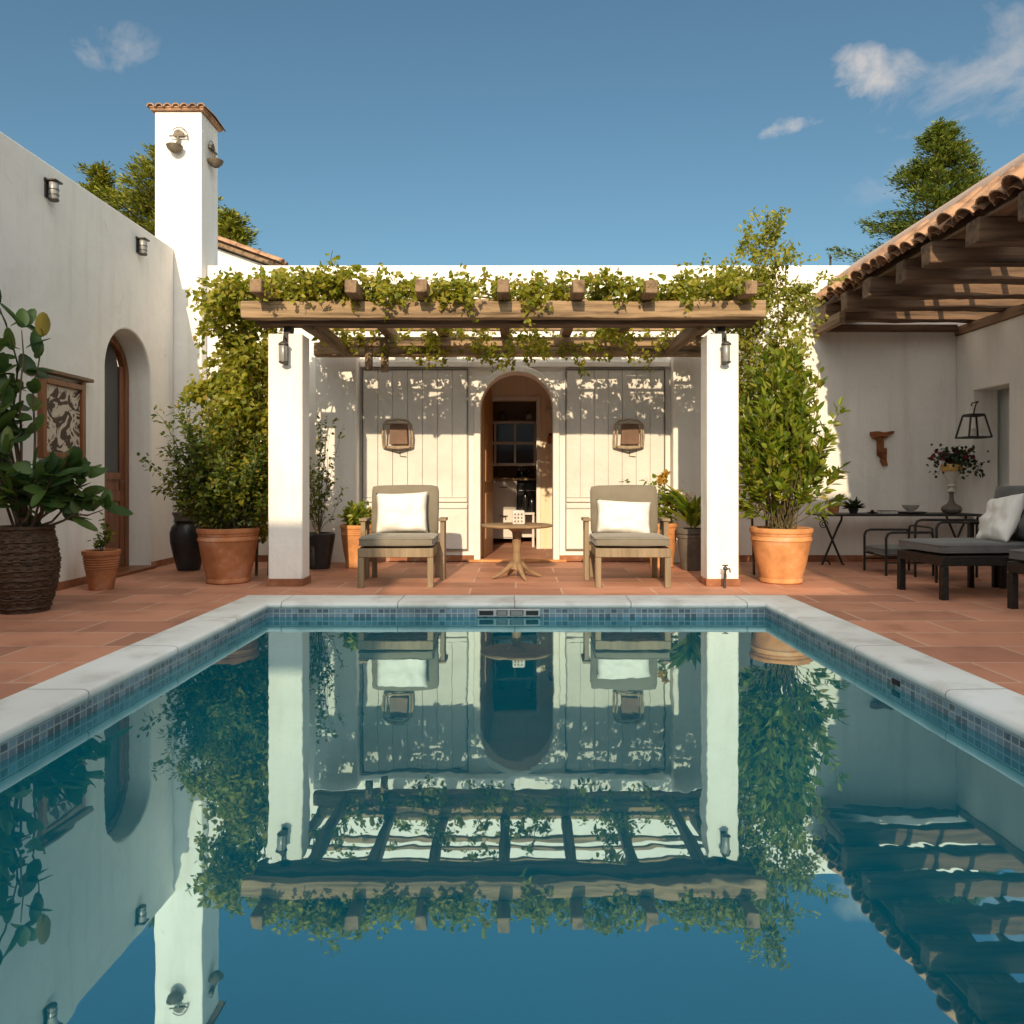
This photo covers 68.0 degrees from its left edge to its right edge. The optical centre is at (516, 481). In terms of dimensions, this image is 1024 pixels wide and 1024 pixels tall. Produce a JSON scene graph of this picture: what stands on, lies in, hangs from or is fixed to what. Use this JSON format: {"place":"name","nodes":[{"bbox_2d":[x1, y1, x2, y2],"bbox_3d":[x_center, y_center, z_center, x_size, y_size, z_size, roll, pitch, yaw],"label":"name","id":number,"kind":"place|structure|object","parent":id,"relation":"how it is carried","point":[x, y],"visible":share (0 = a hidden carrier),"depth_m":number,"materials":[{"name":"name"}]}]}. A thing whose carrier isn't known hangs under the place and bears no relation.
{"place":"outdoors","nodes":[
{"label":"outdoors","id":0,"kind":"place"},
{"bbox_2d":[0,562,1023,699],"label":"terrace floor","id":1,"kind":"structure","parent":0,"point":[977,630],"depth_m":6.49,"materials":[{"name":"tile"}]},
{"bbox_2d":[0,281,134,614],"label":"potted tree","id":2,"kind":"object","parent":1,"relation":"on","point":[30,560],"visible":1,"depth_m":5.76,"materials":[{"name":"green plant"}]},
{"bbox_2d":[81,512,120,590],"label":"potted plant","id":3,"kind":"object","parent":1,"relation":"on","point":[101,566],"visible":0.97,"depth_m":6.96,"materials":[{"name":"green plant"}]},
{"bbox_2d":[169,512,204,570],"bbox_3d":[-3.720,0.672,8.600,0.400,0.654,0.400,0,0,0],"label":"tall vase","id":4,"kind":"object","parent":1,"relation":"on","point":[183,536],"visible":0.66,"depth_m":8.45,"materials":[{"name":"black ceramic"}]},
{"bbox_2d":[134,380,267,584],"bbox_3d":[-2.996,-0.004,7.578,1.473,2.006,0.935,0,0,0],"label":"potted shrub","id":5,"kind":"object","parent":1,"relation":"on","point":[227,547],"visible":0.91,"depth_m":7.38,"materials":[{"name":"green plant"}]},
{"bbox_2d":[176,266,299,574],"bbox_3d":[-2.834,-0.637,7.931,1.493,3.276,1.362,0,0,0],"label":"climbing vine","id":6,"kind":"object","parent":1,"relation":"on","point":[244,368],"visible":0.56,"depth_m":7.67,"materials":[{"name":"green plant"}]},
{"bbox_2d":[309,414,347,568],"bbox_3d":[-2.274,0.114,8.729,0.649,1.770,0.507,0,0,0],"label":"potted plant","id":7,"kind":"object","parent":1,"relation":"on","point":[321,545],"visible":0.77,"depth_m":8.67,"materials":[{"name":"green plant"}]},
{"bbox_2d":[336,499,371,568],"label":"potted plant","id":8,"kind":"object","parent":1,"relation":"on","point":[350,532],"visible":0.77,"depth_m":8.72,"materials":[{"name":"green plant"}]},
{"bbox_2d":[358,485,447,587],"bbox_3d":[-1.152,0.516,7.580,0.880,0.968,0.907,0,0,-1],"label":"lounge chair","id":9,"kind":"object","parent":1,"relation":"on","point":[374,545],"visible":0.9,"depth_m":7.63,"materials":[{"name":"beige wood"}]},
{"bbox_2d":[376,491,427,532],"bbox_3d":[-1.170,0.315,7.721,0.530,0.430,0.212,-2,-16,-1],"label":"throw pillow","id":10,"kind":"object","parent":9,"relation":"on","point":[404,512],"visible":1,"depth_m":7.65,"materials":[{"name":"white fabric"}]},
{"bbox_2d":[242,279,765,585],"bbox_3d":[-0.111,-0.439,8.136,4.943,2.879,2.660,0,0,0],"label":"pergola","id":11,"kind":"object","parent":1,"relation":"on","point":[288,474],"visible":0.84,"depth_m":7.27,"materials":[{"name":"white paint"}]},
{"bbox_2d":[278,333,288,364],"bbox_3d":[-2.210,-1.265,7.205,0.100,0.310,0.128,0,0,0],"label":"wall lantern","id":12,"kind":"object","parent":11,"relation":"attached to","point":[284,352],"depth_m":7.17,"materials":[{"name":"silver metal"}]},
{"bbox_2d":[252,250,765,377],"bbox_3d":[-0.065,-1.672,8.128,4.942,0.959,2.694,0,0,0],"label":"pergola vine","id":13,"kind":"object","parent":11,"relation":"attached to","point":[311,287],"visible":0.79,"depth_m":7.15,"materials":[{"name":"green plant"}]},
{"bbox_2d":[721,333,731,364],"bbox_3d":[1.985,-1.265,7.205,0.100,0.310,0.128,0,0,0],"label":"wall lantern","id":14,"kind":"object","parent":11,"relation":"attached to","point":[725,344],"depth_m":7.16,"materials":[{"name":"silver metal"}]},
{"bbox_2d":[0,595,1023,761],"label":"swimming pool","id":15,"kind":"structure","parent":1,"relation":"in","point":[32,715],"depth_m":4.64,"materials":[{"name":"stone"}]},
{"bbox_2d":[0,617,1023,1023],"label":"water","id":16,"kind":"structure","parent":15,"relation":"in","point":[516,821],"depth_m":2.35,"materials":[{"name":"blue liquid"}]},
{"bbox_2d":[481,522,552,580],"bbox_3d":[0.000,0.719,7.850,0.744,0.558,0.744,0,0,0],"label":"round table","id":17,"kind":"object","parent":1,"relation":"on","point":[518,563],"visible":0.92,"depth_m":7.79,"materials":[{"name":"brown wood"}]},
{"bbox_2d":[512,510,524,524],"bbox_3d":[0.020,0.366,7.819,0.130,0.145,0.132,0,0,0],"label":"candle lantern","id":18,"kind":"object","parent":17,"relation":"on","point":[518,517],"visible":1,"depth_m":7.75,"materials":[{"name":"ceramic"}]},
{"bbox_2d":[581,485,670,587],"bbox_3d":[1.107,0.516,7.580,0.880,0.968,0.907,0,0,1],"label":"lounge chair","id":19,"kind":"object","parent":1,"relation":"on","point":[654,544],"visible":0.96,"depth_m":7.66,"materials":[{"name":"beige wood"}]},
{"bbox_2d":[596,499,650,532],"bbox_3d":[1.090,0.367,7.735,0.560,0.360,0.212,3,-18,1],"label":"throw pillow","id":20,"kind":"object","parent":19,"relation":"on","point":[622,517],"visible":0.94,"depth_m":7.65,"materials":[{"name":"white fabric"}]},
{"bbox_2d":[622,469,694,567],"bbox_3d":[1.669,0.424,8.863,0.813,1.150,0.380,0,0,26],"label":"potted plant","id":21,"kind":"object","parent":1,"relation":"on","point":[672,526],"visible":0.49,"depth_m":8.78,"materials":[{"name":"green plant"}]},
{"bbox_2d":[657,484,700,570],"bbox_3d":[1.999,0.506,8.599,0.801,0.987,0.677,0,0,-37],"label":"potted plant","id":22,"kind":"object","parent":1,"relation":"on","point":[689,542],"visible":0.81,"depth_m":8.51,"materials":[{"name":"green plant"}]},
{"bbox_2d":[722,565,730,587],"bbox_3d":[1.971,0.889,7.111,0.086,0.222,0.043,0,0,34],"label":"garden tap","id":23,"kind":"object","parent":1,"relation":"on","point":[725,568],"visible":1,"depth_m":7.12,"materials":[{"name":"grey metal"}]},
{"bbox_2d":[670,205,847,574],"bbox_3d":[2.517,-0.995,8.079,1.893,3.993,0.974,0,0,-15],"label":"climbing vine","id":24,"kind":"object","parent":1,"relation":"on","point":[798,291],"visible":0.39,"depth_m":8.03,"materials":[{"name":"green plant"}]},
{"bbox_2d":[739,339,857,584],"bbox_3d":[2.620,-0.213,7.491,1.184,2.425,1.010,0,0,40],"label":"potted shrub","id":25,"kind":"object","parent":1,"relation":"on","point":[777,441],"visible":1,"depth_m":7.39,"materials":[{"name":"green plant"}]},
{"bbox_2d":[805,512,982,564],"bbox_3d":[4.501,0.693,9.110,1.918,0.625,0.500,0,0,0],"label":"console table","id":26,"kind":"object","parent":1,"relation":"on","point":[842,514],"visible":0.62,"depth_m":9.05,"materials":[{"name":"black metal"}]},
{"bbox_2d":[826,497,839,512],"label":"potted succulent","id":27,"kind":"object","parent":26,"relation":"on","point":[836,510],"visible":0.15,"depth_m":9.05,"materials":[{"name":"green plant"}]},
{"bbox_2d":[840,497,864,512],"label":"spiky plant","id":28,"kind":"object","parent":26,"relation":"on","point":[853,506],"visible":0.98,"depth_m":9.04,"materials":[{"name":"green plant"}]},
{"bbox_2d":[876,510,897,513],"bbox_3d":[4.420,0.361,9.050,0.188,0.036,0.148,0,0,0],"label":"book","id":29,"kind":"object","parent":26,"relation":"on","point":[887,511],"visible":1,"depth_m":8.98,"materials":[{"name":"paper"}]},
{"bbox_2d":[898,504,926,513],"bbox_3d":[4.700,0.327,9.050,0.350,0.105,0.347,0,0,0],"label":"bowl","id":30,"kind":"object","parent":26,"relation":"on","point":[910,508],"visible":1,"depth_m":8.99,"materials":[{"name":"ceramic"}]},
{"bbox_2d":[940,464,962,513],"bbox_3d":[5.170,0.086,9.020,0.236,0.585,0.236,0,0,0],"label":"goblet vase","id":31,"kind":"object","parent":26,"relation":"on","point":[951,475],"visible":0.95,"depth_m":8.97,"materials":[{"name":"grey stone"}]},
{"bbox_2d":[926,443,989,478],"bbox_3d":[5.215,-0.242,8.988,0.777,0.435,0.466,0,0,0],"label":"flower bouquet","id":32,"kind":"object","parent":31,"relation":"in","point":[957,454],"visible":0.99,"depth_m":8.95,"materials":[{"name":"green plant"}]},
{"bbox_2d":[863,525,934,575],"bbox_3d":[4.170,0.739,8.300,0.526,0.522,0.526,0,0,0],"label":"metal armchair","id":33,"kind":"object","parent":1,"relation":"on","point":[885,549],"visible":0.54,"depth_m":8.20,"materials":[{"name":"black metal"}]},
{"bbox_2d":[812,153,1023,537],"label":"lounge house","id":34,"kind":"structure","parent":1,"relation":"on","point":[959,258],"depth_m":8.35,"materials":[{"name":"white paint"}]},
{"bbox_2d":[955,401,992,438],"bbox_3d":[5.315,-0.719,8.891,0.374,0.437,0.566,0,0,0],"label":"hanging lantern","id":35,"kind":"object","parent":34,"relation":"hanging from","point":[974,432],"visible":1,"depth_m":8.72,"materials":[{"name":"black metal"}]},
{"bbox_2d":[914,514,981,582],"bbox_3d":[4.469,0.669,7.698,0.646,0.662,0.486,0,0,4],"label":"metal armchair","id":36,"kind":"object","parent":1,"relation":"on","point":[953,521],"visible":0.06,"depth_m":7.90,"materials":[{"name":"black metal"}]},
{"bbox_2d":[897,485,1023,599],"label":"dark lounge chair","id":37,"kind":"object","parent":1,"relation":"on","point":[970,551],"visible":0.77,"depth_m":6.57,"materials":[{"name":"black metal"}]},
{"bbox_2d":[976,493,1023,542],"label":"throw pillow","id":38,"kind":"object","parent":37,"relation":"on","point":[1000,519],"visible":0.95,"depth_m":6.58,"materials":[{"name":"white fabric"}]},
{"bbox_2d":[1012,510,1023,538],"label":"throw pillow","id":39,"kind":"object","parent":37,"relation":"on","point":[1018,533],"visible":0.56,"depth_m":6.54,"materials":[{"name":"grey fabric"}]},
{"bbox_2d":[1007,549,1023,608],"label":"dark lounge chair","id":40,"kind":"object","parent":1,"relation":"on","point":[1015,569],"visible":1,"depth_m":5.95,"materials":[{"name":"black wood"}]},
{"bbox_2d":[0,0,1023,265],"label":"sky","id":41,"kind":"structure","parent":0,"point":[367,132],"materials":[{"name":"blue"}]},
{"bbox_2d":[481,538,551,558],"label":"kitchen floor","id":42,"kind":"structure","parent":0,"point":[502,548],"depth_m":10.73,"materials":[{"name":"ceramic"}]},
{"bbox_2d":[493,478,535,538],"bbox_3d":[0.000,0.420,12.272,2.440,0.960,0.656,0,0,0],"label":"kitchen counter","id":43,"kind":"object","parent":42,"relation":"on","point":[504,498],"visible":0.27,"depth_m":11.97,"materials":[{"name":"white paint"}]},
{"bbox_2d":[517,466,528,477],"bbox_3d":[0.088,-0.164,12.140,0.160,0.207,0.184,0,0,-39],"label":"kettle","id":44,"kind":"object","parent":43,"relation":"on","point":[521,472],"visible":1,"depth_m":12.10,"materials":[{"name":"black metal"}]},
{"bbox_2d":[517,483,535,515],"bbox_3d":[0.180,0.280,12.111,0.340,0.520,0.358,0,0,0],"label":"oven","id":45,"kind":"object","parent":43,"relation":"in","point":[530,487],"visible":0.41,"depth_m":11.97,"materials":[{"name":"metal"}]},
{"bbox_2d":[525,512,534,546],"bbox_3d":[0.125,0.733,11.560,0.290,0.535,0.280,0,0,0],"label":"kitchen stool","id":46,"kind":"object","parent":42,"relation":"on","point":[530,513],"visible":0.46,"depth_m":11.44,"materials":[{"name":"white paint"}]},
{"bbox_2d":[523,484,527,511],"bbox_3d":[0.130,0.248,11.520,0.084,0.433,0.084,0,0,0],"label":"bottle","id":47,"kind":"object","parent":46,"relation":"on","point":[525,502],"visible":0.92,"depth_m":11.49,"materials":[{"name":"black glass"}]},
{"bbox_2d":[529,492,534,511],"bbox_3d":[0.230,0.309,11.600,0.084,0.309,0.084,0,0,0],"label":"bottle","id":48,"kind":"object","parent":46,"relation":"on","point":[531,505],"visible":1,"depth_m":11.57,"materials":[{"name":"black glass"}]},
{"label":"ground","id":49,"kind":"structure","parent":0,"visible":0},
{"bbox_2d":[0,132,173,590],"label":"white house","id":50,"kind":"structure","parent":49,"relation":"on","point":[93,289],"depth_m":7.69,"materials":[{"name":"paint"}]},
{"bbox_2d":[44,177,62,202],"bbox_3d":[-4.166,-2.621,6.820,0.108,0.202,0.120,0,0,0],"label":"wall lamp","id":51,"kind":"object","parent":50,"relation":"attached to","point":[51,190],"visible":1,"depth_m":6.79,"materials":[{"name":"grey metal"}]},
{"bbox_2d":[36,367,93,457],"bbox_3d":[-4.174,-0.605,7.020,0.088,0.790,0.800,0,0,0],"label":"framed picture","id":52,"kind":"object","parent":50,"relation":"attached to","point":[65,414],"visible":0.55,"depth_m":7.00,"materials":[{"name":"brown wood"}]},
{"bbox_2d":[105,336,128,567],"bbox_3d":[-4.471,-0.317,8.265,0.119,2.635,0.930,0,0,0],"label":"door","id":53,"kind":"structure","parent":50,"relation":"in","point":[116,378],"depth_m":8.52,"materials":[{"name":"brown wood"}]},
{"bbox_2d":[135,236,149,255],"bbox_3d":[-4.166,-2.621,8.450,0.108,0.202,0.120,0,0,0],"label":"wall lamp","id":54,"kind":"object","parent":50,"relation":"attached to","point":[141,246],"visible":1,"depth_m":8.42,"materials":[{"name":"grey metal"}]},
{"bbox_2d":[74,160,124,213],"bbox_3d":[-8.986,-2.904,16.244,2.086,7.912,2.075,0,0,15],"label":"conifer tree","id":55,"kind":"object","parent":49,"relation":"on","point":[98,172],"visible":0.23,"depth_m":16.01,"materials":[{"name":"green plant"}]},
{"bbox_2d":[92,143,229,235],"bbox_3d":[-7.413,-3.033,16.079,3.698,8.171,3.457,0,0,0],"label":"pine tree","id":56,"kind":"object","parent":49,"relation":"on","point":[142,204],"visible":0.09,"depth_m":15.46,"materials":[{"name":"green plant"}]},
{"bbox_2d":[146,103,225,562],"bbox_3d":[-4.171,-1.833,9.608,0.718,5.665,0.685,0,0,0],"label":"chimney","id":57,"kind":"object","parent":49,"relation":"on","point":[186,203],"visible":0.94,"depth_m":9.35,"materials":[{"name":"white paint"}]},
{"bbox_2d":[166,127,187,153],"bbox_3d":[-4.158,-4.185,9.262,0.239,0.350,0.197,0,0,0],"label":"bell ornament","id":58,"kind":"object","parent":57,"relation":"attached to","point":[175,148],"visible":1,"depth_m":9.27,"materials":[{"name":"brown metal"}]},
{"bbox_2d":[207,140,223,167],"bbox_3d":[-3.802,-4.135,9.592,0.197,0.350,0.239,0,0,0],"label":"bell ornament","id":59,"kind":"object","parent":57,"relation":"attached to","point":[214,161],"visible":1,"depth_m":9.54,"materials":[{"name":"brown metal"}]},
{"bbox_2d":[117,236,290,366],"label":"tiled house","id":60,"kind":"structure","parent":49,"relation":"on","point":[232,253],"depth_m":12.57,"materials":[{"name":"white paint"}]},
{"bbox_2d":[218,204,262,249],"bbox_3d":[-5.772,-2.169,15.049,2.079,6.442,1.659,0,0,-42],"label":"pine tree","id":61,"kind":"object","parent":49,"relation":"on","point":[231,223],"visible":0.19,"depth_m":14.81,"materials":[{"name":"green plant"}]},
{"bbox_2d":[207,266,965,562],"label":"white house","id":62,"kind":"structure","parent":49,"relation":"on","point":[902,385],"depth_m":9.50,"materials":[{"name":"paint"}]},
{"bbox_2d":[381,418,413,456],"bbox_3d":[-1.475,-0.545,9.397,0.397,0.477,0.146,0,0,0],"label":"wall sconce","id":63,"kind":"object","parent":62,"relation":"attached to","point":[398,433],"depth_m":9.35,"materials":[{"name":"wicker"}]},
{"bbox_2d":[481,387,495,557],"bbox_3d":[-0.400,-0.182,10.218,0.159,2.325,0.860,0,0,6],"label":"door","id":64,"kind":"structure","parent":62,"relation":"in","point":[487,481],"depth_m":10.02,"materials":[{"name":"brown wood"}]},
{"bbox_2d":[493,421,535,465],"bbox_3d":[-0.025,-0.608,12.259,1.150,0.715,0.382,0,0,0],"label":"window","id":65,"kind":"structure","parent":62,"relation":"attached to","point":[514,443],"depth_m":12.11,"materials":[{"name":"white paint"}]},
{"bbox_2d":[525,411,532,420],"bbox_3d":[0.200,-1.052,12.200,0.130,0.175,0.130,0,0,0],"label":"jar","id":66,"kind":"object","parent":65,"relation":"on","point":[529,416],"visible":0.97,"depth_m":12.15,"materials":[{"name":"ceramic"}]},
{"bbox_2d":[545,409,551,418],"bbox_3d":[0.610,-0.985,11.099,0.380,0.130,0.198,0,0,0],"label":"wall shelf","id":67,"kind":"object","parent":62,"relation":"attached to","point":[548,411],"depth_m":11.05,"materials":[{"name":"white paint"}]},
{"bbox_2d":[613,418,644,456],"bbox_3d":[1.385,-0.545,9.397,0.397,0.477,0.146,0,0,0],"label":"wall sconce","id":68,"kind":"object","parent":62,"relation":"attached to","point":[629,432],"depth_m":9.35,"materials":[{"name":"metal"}]},
{"bbox_2d":[870,431,893,465],"bbox_3d":[4.556,-0.417,9.461,0.288,0.434,0.062,0,0,0],"label":"rusty ornament","id":69,"kind":"object","parent":62,"relation":"attached to","point":[881,449],"visible":1,"depth_m":9.45,"materials":[{"name":"metal"}]},
{"bbox_3d":[0.610,-0.485,11.099,0.380,0.130,0.198,0,0,0],"label":"wall shelf","id":70,"kind":"object","parent":62,"relation":"attached to","visible":0},
{"bbox_2d":[547,433,551,443],"bbox_3d":[0.500,-0.630,11.080,0.110,0.160,0.110,0,0,0],"label":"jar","id":71,"kind":"object","parent":70,"relation":"on","point":[549,439],"visible":0.66,"depth_m":11.04,"materials":[{"name":"ceramic"}]},
{"bbox_2d":[825,116,991,262],"bbox_3d":[10.045,-3.776,18.158,7.012,9.656,6.580,0,0,19],"label":"conifer tree","id":72,"kind":"object","parent":49,"relation":"on","point":[940,143],"visible":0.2,"depth_m":17.62,"materials":[{"name":"green plant"}]}
]}

